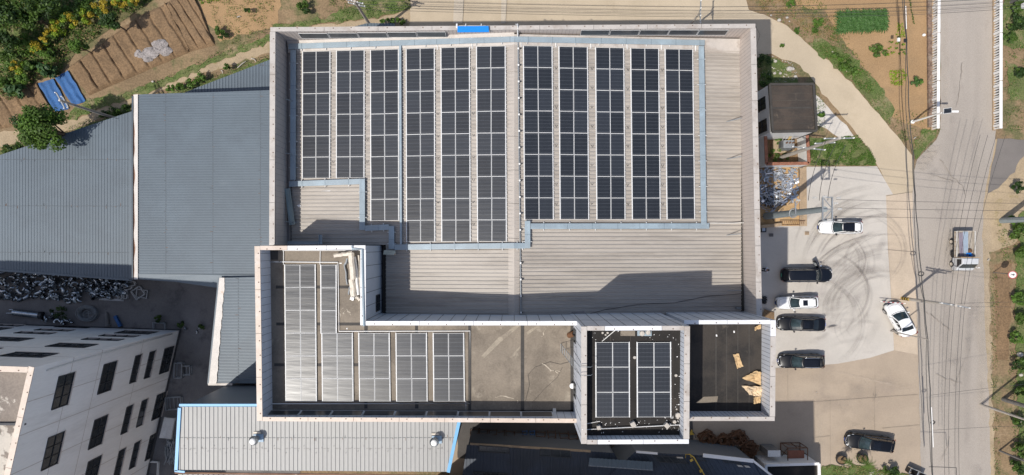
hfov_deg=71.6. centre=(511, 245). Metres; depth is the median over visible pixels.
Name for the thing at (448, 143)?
solar panel
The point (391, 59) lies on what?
solar panel
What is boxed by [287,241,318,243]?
channel offcut
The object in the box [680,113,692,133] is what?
solar panel
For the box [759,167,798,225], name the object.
pit floor
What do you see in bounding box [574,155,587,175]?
solar panel
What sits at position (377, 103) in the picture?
solar panel
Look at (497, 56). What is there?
solar panel
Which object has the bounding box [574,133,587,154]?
solar panel
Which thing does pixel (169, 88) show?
hedge bush
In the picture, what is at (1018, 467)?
shrub
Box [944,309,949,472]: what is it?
overhead wire
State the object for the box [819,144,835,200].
overhead wire
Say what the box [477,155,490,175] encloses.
solar panel
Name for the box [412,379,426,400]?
solar panel
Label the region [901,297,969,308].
utility pole
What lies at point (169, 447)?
steel offcuts
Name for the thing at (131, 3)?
yellow shrub
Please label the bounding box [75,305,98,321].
wire coil
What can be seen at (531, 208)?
solar panel
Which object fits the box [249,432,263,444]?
roof ventilator
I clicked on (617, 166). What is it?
solar panel
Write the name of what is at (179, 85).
hedge bush
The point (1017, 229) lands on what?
shrub
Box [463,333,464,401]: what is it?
mounting rail
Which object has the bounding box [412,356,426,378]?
solar panel
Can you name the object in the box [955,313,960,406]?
overhead wire
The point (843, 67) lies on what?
shrub
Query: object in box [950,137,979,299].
overhead wire
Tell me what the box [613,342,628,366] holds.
solar panel
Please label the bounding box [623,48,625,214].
mounting rail
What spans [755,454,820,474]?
flat roof store
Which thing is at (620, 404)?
solar panel
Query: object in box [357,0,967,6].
overhead wire
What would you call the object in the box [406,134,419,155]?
solar panel
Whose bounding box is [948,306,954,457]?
overhead wire
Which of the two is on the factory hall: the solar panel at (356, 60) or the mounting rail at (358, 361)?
the solar panel at (356, 60)
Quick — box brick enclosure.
[758,135,810,167]
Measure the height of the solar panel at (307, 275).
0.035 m
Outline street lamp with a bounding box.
[911,108,958,123]
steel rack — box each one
[123,290,128,298]
[130,285,145,299]
[135,288,148,298]
[150,461,159,474]
[152,322,165,329]
[165,396,182,410]
[173,362,184,378]
[182,365,191,374]
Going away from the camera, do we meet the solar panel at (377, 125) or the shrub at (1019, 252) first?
the solar panel at (377, 125)
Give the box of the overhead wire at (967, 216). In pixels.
[954,135,987,303]
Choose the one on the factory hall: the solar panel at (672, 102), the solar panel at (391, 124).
the solar panel at (672, 102)
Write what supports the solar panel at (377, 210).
on the mounting rail at (370, 135)
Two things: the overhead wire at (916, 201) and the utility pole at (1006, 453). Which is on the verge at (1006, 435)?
the utility pole at (1006, 453)
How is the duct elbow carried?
on the yard at (191, 306)
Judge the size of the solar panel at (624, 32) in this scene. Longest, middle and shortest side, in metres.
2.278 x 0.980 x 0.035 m
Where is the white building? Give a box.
[0,323,180,474]
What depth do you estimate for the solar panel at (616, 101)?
57.67 m
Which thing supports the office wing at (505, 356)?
on the ground at (288, 12)
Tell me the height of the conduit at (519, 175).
0.557 m
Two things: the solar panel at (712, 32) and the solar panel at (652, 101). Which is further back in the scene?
the solar panel at (652, 101)
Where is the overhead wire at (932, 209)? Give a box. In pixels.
[861,208,1015,210]
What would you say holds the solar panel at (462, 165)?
on the factory hall
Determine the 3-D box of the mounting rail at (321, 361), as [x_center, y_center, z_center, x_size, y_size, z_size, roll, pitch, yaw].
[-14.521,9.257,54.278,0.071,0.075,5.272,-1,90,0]
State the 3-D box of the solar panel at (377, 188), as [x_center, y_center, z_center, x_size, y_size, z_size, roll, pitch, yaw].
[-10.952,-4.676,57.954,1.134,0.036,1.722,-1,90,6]
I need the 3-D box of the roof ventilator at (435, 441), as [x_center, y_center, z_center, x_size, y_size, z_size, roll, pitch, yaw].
[-6.136,15.612,56.955,0.899,1.230,0.889,0,90,0]
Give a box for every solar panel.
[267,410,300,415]
[285,265,299,286]
[285,288,299,309]
[285,310,299,332]
[285,333,300,355]
[286,356,300,378]
[286,379,300,401]
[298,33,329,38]
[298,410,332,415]
[300,265,314,286]
[300,287,314,309]
[300,310,314,332]
[301,333,315,355]
[301,356,315,378]
[301,379,315,400]
[302,115,315,135]
[302,136,315,156]
[302,157,315,177]
[303,51,315,72]
[303,73,315,93]
[303,94,315,114]
[316,51,329,71]
[316,72,329,92]
[316,93,329,114]
[316,115,329,135]
[316,136,328,156]
[316,157,328,177]
[321,265,335,287]
[321,288,335,309]
[321,311,335,332]
[322,333,336,355]
[322,356,336,377]
[323,379,337,400]
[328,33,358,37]
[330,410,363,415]
[336,136,349,156]
[336,157,349,177]
[337,50,349,71]
[337,72,349,92]
[337,93,349,113]
[337,114,349,135]
[337,333,351,355]
[337,356,351,377]
[338,379,352,400]
[350,50,363,70]
[350,71,363,92]
[350,93,363,113]
[350,114,363,134]
[350,135,363,156]
[350,157,363,177]
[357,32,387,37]
[359,333,373,355]
[359,356,373,377]
[360,379,374,400]
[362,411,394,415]
[371,50,384,70]
[371,71,384,92]
[371,93,383,113]
[371,114,384,134]
[371,135,384,156]
[371,157,384,177]
[371,178,384,198]
[371,199,384,220]
[374,333,388,355]
[374,356,388,377]
[375,379,389,400]
[384,49,397,70]
[384,92,397,113]
[385,71,397,91]
[385,113,397,134]
[385,135,398,155]
[385,156,398,177]
[385,178,398,198]
[385,199,398,220]
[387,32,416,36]
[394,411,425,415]
[396,333,410,355]
[396,356,410,378]
[397,379,411,400]
[406,48,419,69]
[406,70,419,91]
[406,91,419,112]
[406,113,419,134]
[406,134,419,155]
[406,156,419,176]
[407,177,419,198]
[407,199,420,219]
[407,220,420,241]
[411,333,425,355]
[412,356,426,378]
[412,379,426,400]
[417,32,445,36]
[420,48,433,69]
[420,70,433,90]
[420,91,433,112]
[420,113,433,133]
[420,134,433,155]
[420,156,433,176]
[420,199,433,219]
[421,177,434,198]
[421,220,434,241]
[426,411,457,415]
[433,333,447,355]
[434,356,448,378]
[434,379,448,400]
[441,47,454,68]
[441,69,454,90]
[441,91,454,111]
[441,112,454,133]
[441,134,454,154]
[442,155,455,176]
[442,177,455,198]
[442,199,455,219]
[442,220,455,241]
[449,333,463,355]
[449,356,463,378]
[449,379,463,400]
[455,47,468,68]
[455,69,468,89]
[455,90,468,111]
[456,112,469,133]
[456,134,469,154]
[456,155,469,176]
[456,177,469,197]
[456,198,469,219]
[456,220,469,241]
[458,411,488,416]
[477,46,490,67]
[477,68,490,89]
[477,90,490,110]
[477,111,490,132]
[477,133,490,154]
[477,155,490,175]
[478,177,491,197]
[478,198,491,219]
[478,220,491,240]
[490,411,520,416]
[491,46,504,67]
[491,68,504,89]
[491,90,504,110]
[491,111,504,132]
[491,133,505,154]
[492,155,505,175]
[492,176,505,197]
[492,198,505,219]
[492,220,505,240]
[522,411,552,416]
[524,46,537,66]
[524,67,537,88]
[524,89,537,110]
[524,111,537,132]
[524,133,538,153]
[524,154,538,175]
[524,176,538,197]
[525,198,538,218]
[538,46,551,67]
[538,68,551,88]
[538,89,551,110]
[538,111,552,132]
[538,133,552,153]
[539,155,552,175]
[539,176,552,197]
[539,198,552,218]
[559,46,572,67]
[559,68,572,89]
[559,90,572,110]
[560,111,573,132]
[560,133,573,154]
[560,155,573,175]
[560,176,573,197]
[560,198,573,218]
[573,47,586,67]
[574,68,586,89]
[574,90,587,111]
[574,112,587,132]
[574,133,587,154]
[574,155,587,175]
[574,176,587,197]
[575,198,588,218]
[580,30,609,34]
[596,47,609,68]
[596,69,609,89]
[596,90,609,111]
[596,112,609,132]
[596,133,609,154]
[596,342,612,366]
[596,367,611,391]
[596,392,612,416]
[597,155,610,175]
[597,177,610,197]
[597,198,610,218]
[609,30,639,34]
[610,48,623,68]
[610,69,623,90]
[610,91,623,111]
[610,112,623,133]
[610,134,623,154]
[611,155,624,175]
[611,177,624,197]
[611,198,624,218]
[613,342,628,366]
[613,367,628,391]
[613,392,628,416]
[631,48,644,69]
[631,70,644,90]
[631,91,644,111]
[632,113,644,133]
[632,134,645,154]
[632,155,645,176]
[632,177,645,197]
[632,198,645,218]
[637,342,653,366]
[637,367,653,391]
[638,392,653,416]
[639,30,668,34]
[645,48,658,69]
[645,70,658,90]
[645,91,658,112]
[645,113,658,133]
[646,134,658,154]
[646,155,659,176]
[646,177,659,197]
[646,198,659,218]
[654,342,670,366]
[654,367,669,391]
[654,392,670,416]
[665,49,678,69]
[665,70,678,91]
[666,92,679,112]
[666,113,679,133]
[666,134,679,154]
[667,156,679,176]
[667,177,680,197]
[667,198,680,218]
[668,30,698,34]
[679,49,692,70]
[679,70,692,91]
[679,92,692,112]
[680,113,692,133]
[680,134,693,154]
[680,156,693,176]
[680,177,693,197]
[681,198,694,218]
[697,30,727,34]
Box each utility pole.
[54,92,114,117]
[347,0,369,23]
[690,0,701,23]
[763,196,841,220]
[779,137,854,158]
[890,330,929,339]
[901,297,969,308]
[979,403,1023,419]
[998,450,1023,461]
[999,217,1023,222]
[1001,397,1023,407]
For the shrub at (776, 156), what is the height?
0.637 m
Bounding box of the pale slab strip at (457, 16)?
[453,0,506,23]
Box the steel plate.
[159,417,175,438]
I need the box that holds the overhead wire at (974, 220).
[961,137,995,303]
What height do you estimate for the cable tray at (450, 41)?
2.085 m
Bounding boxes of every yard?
[0,272,299,474]
[450,230,920,474]
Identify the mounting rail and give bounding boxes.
[284,264,285,401]
[302,51,302,178]
[315,264,316,401]
[320,265,320,333]
[321,333,322,401]
[329,51,330,177]
[336,50,336,165]
[336,265,336,332]
[352,333,353,401]
[358,333,359,401]
[364,50,364,177]
[370,50,370,220]
[389,333,390,401]
[395,333,396,401]
[398,49,398,215]
[406,132,406,241]
[426,333,427,401]
[433,352,433,401]
[434,48,434,236]
[440,47,441,241]
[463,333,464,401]
[469,47,470,241]
[476,46,477,241]
[505,46,506,241]
[523,45,524,219]
[552,46,553,219]
[558,46,560,214]
[587,47,588,219]
[595,47,596,219]
[595,342,595,417]
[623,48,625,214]
[629,342,629,416]
[630,48,632,219]
[636,342,637,417]
[658,48,660,219]
[664,49,666,219]
[670,342,671,411]
[693,75,694,216]
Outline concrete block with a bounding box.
[629,420,636,427]
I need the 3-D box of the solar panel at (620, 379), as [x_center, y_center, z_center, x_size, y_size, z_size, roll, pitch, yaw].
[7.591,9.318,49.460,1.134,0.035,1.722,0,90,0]
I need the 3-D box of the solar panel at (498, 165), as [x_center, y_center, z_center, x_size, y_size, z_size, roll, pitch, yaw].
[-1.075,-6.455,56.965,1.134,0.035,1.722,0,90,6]
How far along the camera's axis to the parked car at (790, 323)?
72.86 m
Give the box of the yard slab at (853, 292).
[760,166,893,367]
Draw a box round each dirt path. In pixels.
[0,41,269,146]
[296,10,409,26]
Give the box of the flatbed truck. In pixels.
[949,231,980,270]
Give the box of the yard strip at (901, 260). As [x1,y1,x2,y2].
[886,193,917,354]
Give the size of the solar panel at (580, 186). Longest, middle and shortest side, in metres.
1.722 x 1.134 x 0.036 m
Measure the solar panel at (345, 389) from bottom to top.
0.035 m
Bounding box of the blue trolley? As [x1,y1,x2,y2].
[113,315,122,326]
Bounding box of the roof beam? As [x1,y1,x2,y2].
[0,422,25,424]
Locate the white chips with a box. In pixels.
[592,331,679,432]
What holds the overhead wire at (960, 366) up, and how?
attached to the utility pole at (926, 301)
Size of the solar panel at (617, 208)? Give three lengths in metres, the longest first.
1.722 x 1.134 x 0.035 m
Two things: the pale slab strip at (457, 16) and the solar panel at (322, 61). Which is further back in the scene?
the pale slab strip at (457, 16)
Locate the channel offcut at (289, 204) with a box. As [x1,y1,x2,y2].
[285,188,294,224]
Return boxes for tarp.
[38,79,67,111]
[55,70,84,103]
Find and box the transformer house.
[757,83,817,139]
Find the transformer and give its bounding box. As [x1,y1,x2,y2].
[772,136,793,152]
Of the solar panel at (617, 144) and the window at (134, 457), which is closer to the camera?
the solar panel at (617, 144)
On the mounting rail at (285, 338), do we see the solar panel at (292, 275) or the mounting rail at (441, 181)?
the solar panel at (292, 275)
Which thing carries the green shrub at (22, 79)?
on the grass at (75, 32)
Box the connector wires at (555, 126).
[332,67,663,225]
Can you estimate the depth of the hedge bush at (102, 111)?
72.81 m
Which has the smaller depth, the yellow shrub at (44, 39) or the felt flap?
the felt flap
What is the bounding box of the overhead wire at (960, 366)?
[958,307,964,436]
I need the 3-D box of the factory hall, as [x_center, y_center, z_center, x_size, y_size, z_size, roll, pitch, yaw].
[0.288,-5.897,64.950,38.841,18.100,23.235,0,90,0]
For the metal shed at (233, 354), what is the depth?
66.14 m
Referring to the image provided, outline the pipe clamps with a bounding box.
[517,48,522,312]
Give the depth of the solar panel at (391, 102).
57.83 m
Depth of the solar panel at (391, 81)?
57.83 m
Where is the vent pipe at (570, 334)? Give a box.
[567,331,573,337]
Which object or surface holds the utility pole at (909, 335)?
on the yard slab at (853, 292)
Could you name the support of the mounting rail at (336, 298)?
on the office wing at (505, 356)
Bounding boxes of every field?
[0,83,50,128]
[70,2,190,94]
[166,0,214,51]
[795,0,936,129]
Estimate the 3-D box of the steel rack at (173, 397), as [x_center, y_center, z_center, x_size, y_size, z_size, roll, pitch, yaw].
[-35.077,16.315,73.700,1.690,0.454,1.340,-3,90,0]
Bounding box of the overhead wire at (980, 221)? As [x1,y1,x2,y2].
[964,135,1005,304]
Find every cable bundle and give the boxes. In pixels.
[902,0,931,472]
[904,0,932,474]
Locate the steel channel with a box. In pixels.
[99,298,123,300]
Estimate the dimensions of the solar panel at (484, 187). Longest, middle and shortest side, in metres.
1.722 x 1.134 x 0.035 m
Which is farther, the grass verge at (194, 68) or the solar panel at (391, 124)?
the grass verge at (194, 68)
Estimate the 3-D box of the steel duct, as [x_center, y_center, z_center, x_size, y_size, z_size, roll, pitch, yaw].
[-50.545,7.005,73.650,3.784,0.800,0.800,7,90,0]
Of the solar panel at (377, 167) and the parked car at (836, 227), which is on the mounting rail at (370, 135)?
the solar panel at (377, 167)
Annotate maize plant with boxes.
[851,25,860,33]
[880,19,889,27]
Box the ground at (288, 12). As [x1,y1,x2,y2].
[0,0,1023,474]
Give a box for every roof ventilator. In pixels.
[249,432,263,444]
[430,433,441,446]
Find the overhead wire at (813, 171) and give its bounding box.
[808,141,825,200]
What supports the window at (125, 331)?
in the white building
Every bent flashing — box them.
[334,251,351,257]
[344,265,347,284]
[348,252,355,279]
[349,280,356,296]
[354,257,359,294]
[358,255,360,288]
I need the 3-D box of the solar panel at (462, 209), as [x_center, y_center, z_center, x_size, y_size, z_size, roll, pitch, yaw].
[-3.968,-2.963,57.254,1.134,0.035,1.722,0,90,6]
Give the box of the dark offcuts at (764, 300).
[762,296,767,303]
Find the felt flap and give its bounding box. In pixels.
[696,396,717,402]
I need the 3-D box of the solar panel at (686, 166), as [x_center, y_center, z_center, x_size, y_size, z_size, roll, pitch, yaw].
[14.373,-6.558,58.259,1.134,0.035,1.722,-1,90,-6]
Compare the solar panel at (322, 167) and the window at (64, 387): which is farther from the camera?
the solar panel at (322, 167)
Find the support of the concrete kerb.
on the yard slab at (853, 292)
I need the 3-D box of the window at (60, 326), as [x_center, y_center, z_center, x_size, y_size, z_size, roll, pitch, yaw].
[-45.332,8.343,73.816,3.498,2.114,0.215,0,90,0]
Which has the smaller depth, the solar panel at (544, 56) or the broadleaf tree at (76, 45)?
the solar panel at (544, 56)
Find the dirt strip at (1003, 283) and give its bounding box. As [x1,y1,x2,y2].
[994,260,1012,359]
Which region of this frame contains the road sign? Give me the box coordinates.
[993,271,1016,278]
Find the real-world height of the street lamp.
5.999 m
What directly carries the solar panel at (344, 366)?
on the mounting rail at (352, 363)
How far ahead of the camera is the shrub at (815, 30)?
73.17 m
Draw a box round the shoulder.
[982,139,1023,474]
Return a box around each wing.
[254,245,575,422]
[666,312,775,420]
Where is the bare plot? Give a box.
[200,0,280,41]
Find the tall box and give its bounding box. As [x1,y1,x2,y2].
[759,444,779,461]
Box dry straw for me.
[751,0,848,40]
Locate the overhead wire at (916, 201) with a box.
[836,199,1023,203]
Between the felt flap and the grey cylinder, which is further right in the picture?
the felt flap
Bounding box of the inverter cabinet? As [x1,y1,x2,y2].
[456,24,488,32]
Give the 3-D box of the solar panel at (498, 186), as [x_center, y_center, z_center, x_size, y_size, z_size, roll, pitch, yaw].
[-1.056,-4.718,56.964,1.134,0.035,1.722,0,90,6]
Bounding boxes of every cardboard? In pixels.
[733,353,742,368]
[742,386,761,397]
[743,371,761,384]
[753,396,760,403]
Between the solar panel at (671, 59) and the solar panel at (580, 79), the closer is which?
the solar panel at (580, 79)
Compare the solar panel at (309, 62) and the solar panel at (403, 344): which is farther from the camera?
the solar panel at (309, 62)
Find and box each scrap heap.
[759,167,798,205]
[760,187,788,220]
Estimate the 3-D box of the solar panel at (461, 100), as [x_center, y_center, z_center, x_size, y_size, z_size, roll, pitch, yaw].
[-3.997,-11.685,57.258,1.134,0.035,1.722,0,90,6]
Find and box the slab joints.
[778,192,918,466]
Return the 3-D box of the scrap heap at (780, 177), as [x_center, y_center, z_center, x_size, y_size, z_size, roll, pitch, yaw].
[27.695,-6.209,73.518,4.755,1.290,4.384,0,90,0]
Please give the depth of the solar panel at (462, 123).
57.25 m
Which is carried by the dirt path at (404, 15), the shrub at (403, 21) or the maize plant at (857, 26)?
the shrub at (403, 21)
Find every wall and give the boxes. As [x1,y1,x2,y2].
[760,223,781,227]
[926,0,935,129]
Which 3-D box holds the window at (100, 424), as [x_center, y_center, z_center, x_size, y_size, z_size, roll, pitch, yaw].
[-36.128,16.256,62.054,0.698,2.114,2.703,0,90,0]
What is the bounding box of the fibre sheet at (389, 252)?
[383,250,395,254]
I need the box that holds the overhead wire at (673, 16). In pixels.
[356,7,1023,16]
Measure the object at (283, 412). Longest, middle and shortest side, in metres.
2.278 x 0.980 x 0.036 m
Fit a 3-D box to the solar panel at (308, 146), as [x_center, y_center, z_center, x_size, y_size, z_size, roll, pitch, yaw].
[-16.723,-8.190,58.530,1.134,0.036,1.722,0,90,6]
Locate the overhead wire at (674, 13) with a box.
[354,4,1023,13]
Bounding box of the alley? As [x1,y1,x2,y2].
[409,0,914,193]
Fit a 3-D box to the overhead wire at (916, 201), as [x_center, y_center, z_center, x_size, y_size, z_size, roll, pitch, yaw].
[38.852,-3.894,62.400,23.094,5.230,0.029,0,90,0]
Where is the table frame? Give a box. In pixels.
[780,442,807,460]
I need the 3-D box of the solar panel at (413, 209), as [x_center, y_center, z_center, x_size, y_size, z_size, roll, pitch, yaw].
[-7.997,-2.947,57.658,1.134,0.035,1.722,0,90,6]
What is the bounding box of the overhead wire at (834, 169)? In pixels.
[828,145,845,194]
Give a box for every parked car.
[775,295,818,310]
[776,315,825,332]
[777,353,824,369]
[780,260,831,283]
[817,219,862,234]
[844,432,895,452]
[882,303,917,337]
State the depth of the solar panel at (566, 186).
57.26 m
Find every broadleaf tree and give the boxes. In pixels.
[0,0,31,28]
[0,25,23,52]
[9,103,68,151]
[19,0,60,19]
[21,7,48,30]
[67,39,92,53]
[98,11,126,31]
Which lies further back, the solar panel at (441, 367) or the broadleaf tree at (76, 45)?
the broadleaf tree at (76, 45)
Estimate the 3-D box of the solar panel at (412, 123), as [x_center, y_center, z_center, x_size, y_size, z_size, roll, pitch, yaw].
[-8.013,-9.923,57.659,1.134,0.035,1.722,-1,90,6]
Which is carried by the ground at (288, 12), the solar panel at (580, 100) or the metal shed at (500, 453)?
the metal shed at (500, 453)
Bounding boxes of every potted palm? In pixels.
[835,455,852,465]
[854,454,875,469]
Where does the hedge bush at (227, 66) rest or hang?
on the ground at (288, 12)
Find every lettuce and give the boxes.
[889,69,906,85]
[896,23,905,36]
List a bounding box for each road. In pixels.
[912,0,997,474]
[988,138,1023,192]
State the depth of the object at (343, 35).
56.79 m
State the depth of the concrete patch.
73.95 m
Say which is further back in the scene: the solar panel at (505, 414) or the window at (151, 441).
the window at (151, 441)
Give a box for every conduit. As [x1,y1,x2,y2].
[272,261,469,403]
[282,250,359,250]
[351,246,364,325]
[517,32,521,314]
[582,424,679,429]
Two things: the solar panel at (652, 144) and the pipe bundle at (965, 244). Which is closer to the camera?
the solar panel at (652, 144)
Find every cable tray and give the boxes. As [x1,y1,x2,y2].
[288,36,704,50]
[289,50,297,179]
[289,178,358,187]
[358,179,366,229]
[365,223,388,231]
[387,226,395,248]
[394,241,524,250]
[399,46,401,243]
[523,221,531,247]
[530,222,708,230]
[697,46,707,223]
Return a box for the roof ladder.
[561,344,591,375]
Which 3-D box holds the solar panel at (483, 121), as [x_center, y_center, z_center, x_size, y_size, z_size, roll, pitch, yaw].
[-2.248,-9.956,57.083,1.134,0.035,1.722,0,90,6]
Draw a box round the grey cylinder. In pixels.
[105,312,110,325]
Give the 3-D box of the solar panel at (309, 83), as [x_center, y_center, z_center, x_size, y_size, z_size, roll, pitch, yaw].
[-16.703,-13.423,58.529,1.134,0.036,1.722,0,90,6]
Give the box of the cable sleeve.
[931,407,933,446]
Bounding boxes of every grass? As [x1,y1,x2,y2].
[0,0,149,100]
[5,36,268,149]
[208,0,273,46]
[759,0,923,149]
[759,54,825,124]
[813,17,871,90]
[894,110,940,157]
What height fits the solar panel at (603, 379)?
0.035 m
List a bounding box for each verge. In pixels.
[0,109,129,154]
[68,34,269,120]
[168,58,269,92]
[272,0,410,26]
[760,54,797,84]
[808,37,894,123]
[809,135,875,165]
[821,464,908,474]
[913,129,936,159]
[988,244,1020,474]
[1002,0,1023,48]
[1006,60,1023,100]
[1014,211,1023,463]
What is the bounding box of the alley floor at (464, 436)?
[457,421,692,458]
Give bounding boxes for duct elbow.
[15,289,23,294]
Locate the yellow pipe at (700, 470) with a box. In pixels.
[685,454,704,474]
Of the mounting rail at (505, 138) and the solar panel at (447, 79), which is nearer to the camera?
the mounting rail at (505, 138)
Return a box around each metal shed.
[0,111,131,280]
[132,90,298,287]
[174,384,461,474]
[184,60,269,92]
[207,277,255,384]
[462,430,617,474]
[610,439,771,474]
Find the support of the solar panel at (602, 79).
on the factory hall
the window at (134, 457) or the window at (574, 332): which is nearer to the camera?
the window at (574, 332)
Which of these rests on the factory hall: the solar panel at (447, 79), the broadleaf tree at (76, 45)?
the solar panel at (447, 79)
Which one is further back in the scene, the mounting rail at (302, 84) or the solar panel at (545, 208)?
the mounting rail at (302, 84)
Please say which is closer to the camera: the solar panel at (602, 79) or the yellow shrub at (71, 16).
the solar panel at (602, 79)
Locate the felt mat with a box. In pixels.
[620,331,634,335]
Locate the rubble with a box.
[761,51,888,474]
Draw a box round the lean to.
[355,23,394,26]
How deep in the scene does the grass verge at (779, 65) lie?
73.88 m
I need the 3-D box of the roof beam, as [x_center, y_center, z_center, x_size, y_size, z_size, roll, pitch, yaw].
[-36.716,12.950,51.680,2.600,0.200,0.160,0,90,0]
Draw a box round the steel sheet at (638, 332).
[637,331,651,335]
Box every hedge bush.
[1,143,13,153]
[13,141,22,149]
[98,110,108,117]
[106,106,122,116]
[121,104,130,110]
[165,84,174,91]
[174,82,184,89]
[185,78,196,87]
[195,71,205,82]
[223,63,230,69]
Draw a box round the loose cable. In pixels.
[590,294,733,313]
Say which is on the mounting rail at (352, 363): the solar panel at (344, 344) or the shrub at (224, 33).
the solar panel at (344, 344)
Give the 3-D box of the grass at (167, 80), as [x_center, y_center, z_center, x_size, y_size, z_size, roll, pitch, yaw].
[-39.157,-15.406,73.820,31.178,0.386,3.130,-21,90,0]
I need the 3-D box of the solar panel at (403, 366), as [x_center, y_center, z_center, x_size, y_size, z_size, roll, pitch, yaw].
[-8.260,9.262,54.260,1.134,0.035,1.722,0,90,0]
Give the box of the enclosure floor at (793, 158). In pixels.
[767,135,805,161]
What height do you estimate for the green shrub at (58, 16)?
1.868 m
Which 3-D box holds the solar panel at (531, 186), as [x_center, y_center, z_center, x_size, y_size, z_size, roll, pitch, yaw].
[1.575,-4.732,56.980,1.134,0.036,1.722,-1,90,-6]
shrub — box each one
[0,50,16,71]
[0,76,13,86]
[9,60,23,74]
[14,32,37,56]
[14,72,28,84]
[21,60,36,72]
[27,40,49,53]
[34,47,56,62]
[39,32,55,45]
[45,18,66,38]
[49,306,67,319]
[54,5,74,21]
[59,11,79,28]
[70,0,96,16]
[77,8,94,24]
[90,0,109,18]
[111,0,127,7]
[127,0,138,6]
[154,315,161,322]
[177,320,184,327]
[214,26,222,34]
[216,29,228,38]
[296,0,309,9]
[301,6,310,13]
[386,18,394,22]
[396,17,405,24]
[757,53,772,67]
[758,72,772,87]
[768,149,780,161]
[786,0,795,7]
[794,27,799,34]
[812,25,818,33]
[813,18,823,25]
[817,112,825,116]
[831,53,840,59]
[838,57,851,71]
[849,67,858,76]
[869,43,888,57]
[882,466,899,474]
[911,76,923,86]
[1003,32,1017,43]
[1008,12,1023,30]
[1008,330,1023,343]
[1009,222,1023,239]
[1010,459,1023,474]
[1011,181,1023,193]
[1011,291,1023,305]
[1011,357,1023,372]
[1012,0,1023,13]
[1012,415,1023,427]
[1012,442,1023,457]
[1014,246,1023,258]
[1014,385,1023,395]
[1015,67,1023,77]
[1015,312,1023,324]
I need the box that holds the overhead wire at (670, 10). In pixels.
[365,1,1016,10]
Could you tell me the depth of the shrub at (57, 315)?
73.09 m
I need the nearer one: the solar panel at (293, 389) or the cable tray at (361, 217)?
the solar panel at (293, 389)
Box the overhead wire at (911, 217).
[849,216,971,218]
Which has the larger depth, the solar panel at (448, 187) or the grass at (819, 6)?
the grass at (819, 6)
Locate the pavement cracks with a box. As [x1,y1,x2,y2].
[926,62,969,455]
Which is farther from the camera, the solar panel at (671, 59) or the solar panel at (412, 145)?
the solar panel at (671, 59)
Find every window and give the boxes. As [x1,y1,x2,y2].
[0,324,25,326]
[0,327,13,329]
[0,336,34,341]
[0,351,58,357]
[14,331,56,334]
[35,328,75,331]
[41,430,65,470]
[45,342,98,347]
[51,371,76,409]
[54,325,92,327]
[81,337,124,340]
[85,454,102,474]
[88,414,108,449]
[97,360,118,394]
[98,334,140,336]
[114,447,126,474]
[115,330,158,334]
[120,404,134,434]
[129,353,142,383]
[129,439,141,469]
[136,398,148,427]
[144,350,156,378]
[145,432,157,460]
[151,391,167,420]
[159,345,174,374]
[376,294,379,311]
[573,328,575,343]
[573,382,575,398]
[757,96,765,112]
[758,118,766,134]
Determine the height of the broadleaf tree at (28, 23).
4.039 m
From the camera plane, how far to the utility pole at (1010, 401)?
72.38 m
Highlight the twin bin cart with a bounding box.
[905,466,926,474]
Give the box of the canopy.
[588,458,652,470]
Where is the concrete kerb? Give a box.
[799,167,806,225]
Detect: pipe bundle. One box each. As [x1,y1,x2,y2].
[959,233,962,255]
[963,231,967,255]
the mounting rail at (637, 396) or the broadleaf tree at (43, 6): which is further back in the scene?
the broadleaf tree at (43, 6)
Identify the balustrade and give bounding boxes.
[930,0,940,129]
[992,0,1002,129]
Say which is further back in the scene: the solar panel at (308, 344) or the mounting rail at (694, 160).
the mounting rail at (694, 160)
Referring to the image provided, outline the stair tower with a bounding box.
[571,313,689,443]
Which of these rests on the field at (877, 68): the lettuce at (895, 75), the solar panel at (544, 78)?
the lettuce at (895, 75)
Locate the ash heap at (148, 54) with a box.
[134,39,172,61]
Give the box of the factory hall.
[269,24,761,315]
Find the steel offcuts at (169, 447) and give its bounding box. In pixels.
[164,436,175,464]
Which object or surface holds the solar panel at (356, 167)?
on the mounting rail at (364, 113)
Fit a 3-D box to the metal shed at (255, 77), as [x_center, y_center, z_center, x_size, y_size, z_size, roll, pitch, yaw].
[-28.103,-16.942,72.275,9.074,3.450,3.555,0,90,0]
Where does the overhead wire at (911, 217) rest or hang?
attached to the utility pole at (791, 213)
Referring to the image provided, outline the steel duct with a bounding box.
[6,309,44,318]
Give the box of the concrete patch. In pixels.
[816,95,852,136]
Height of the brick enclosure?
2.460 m
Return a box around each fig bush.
[2,81,25,98]
[36,61,56,79]
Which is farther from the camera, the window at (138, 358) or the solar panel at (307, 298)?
the window at (138, 358)
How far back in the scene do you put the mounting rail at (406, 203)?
57.72 m
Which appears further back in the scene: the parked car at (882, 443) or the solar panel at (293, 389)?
the parked car at (882, 443)

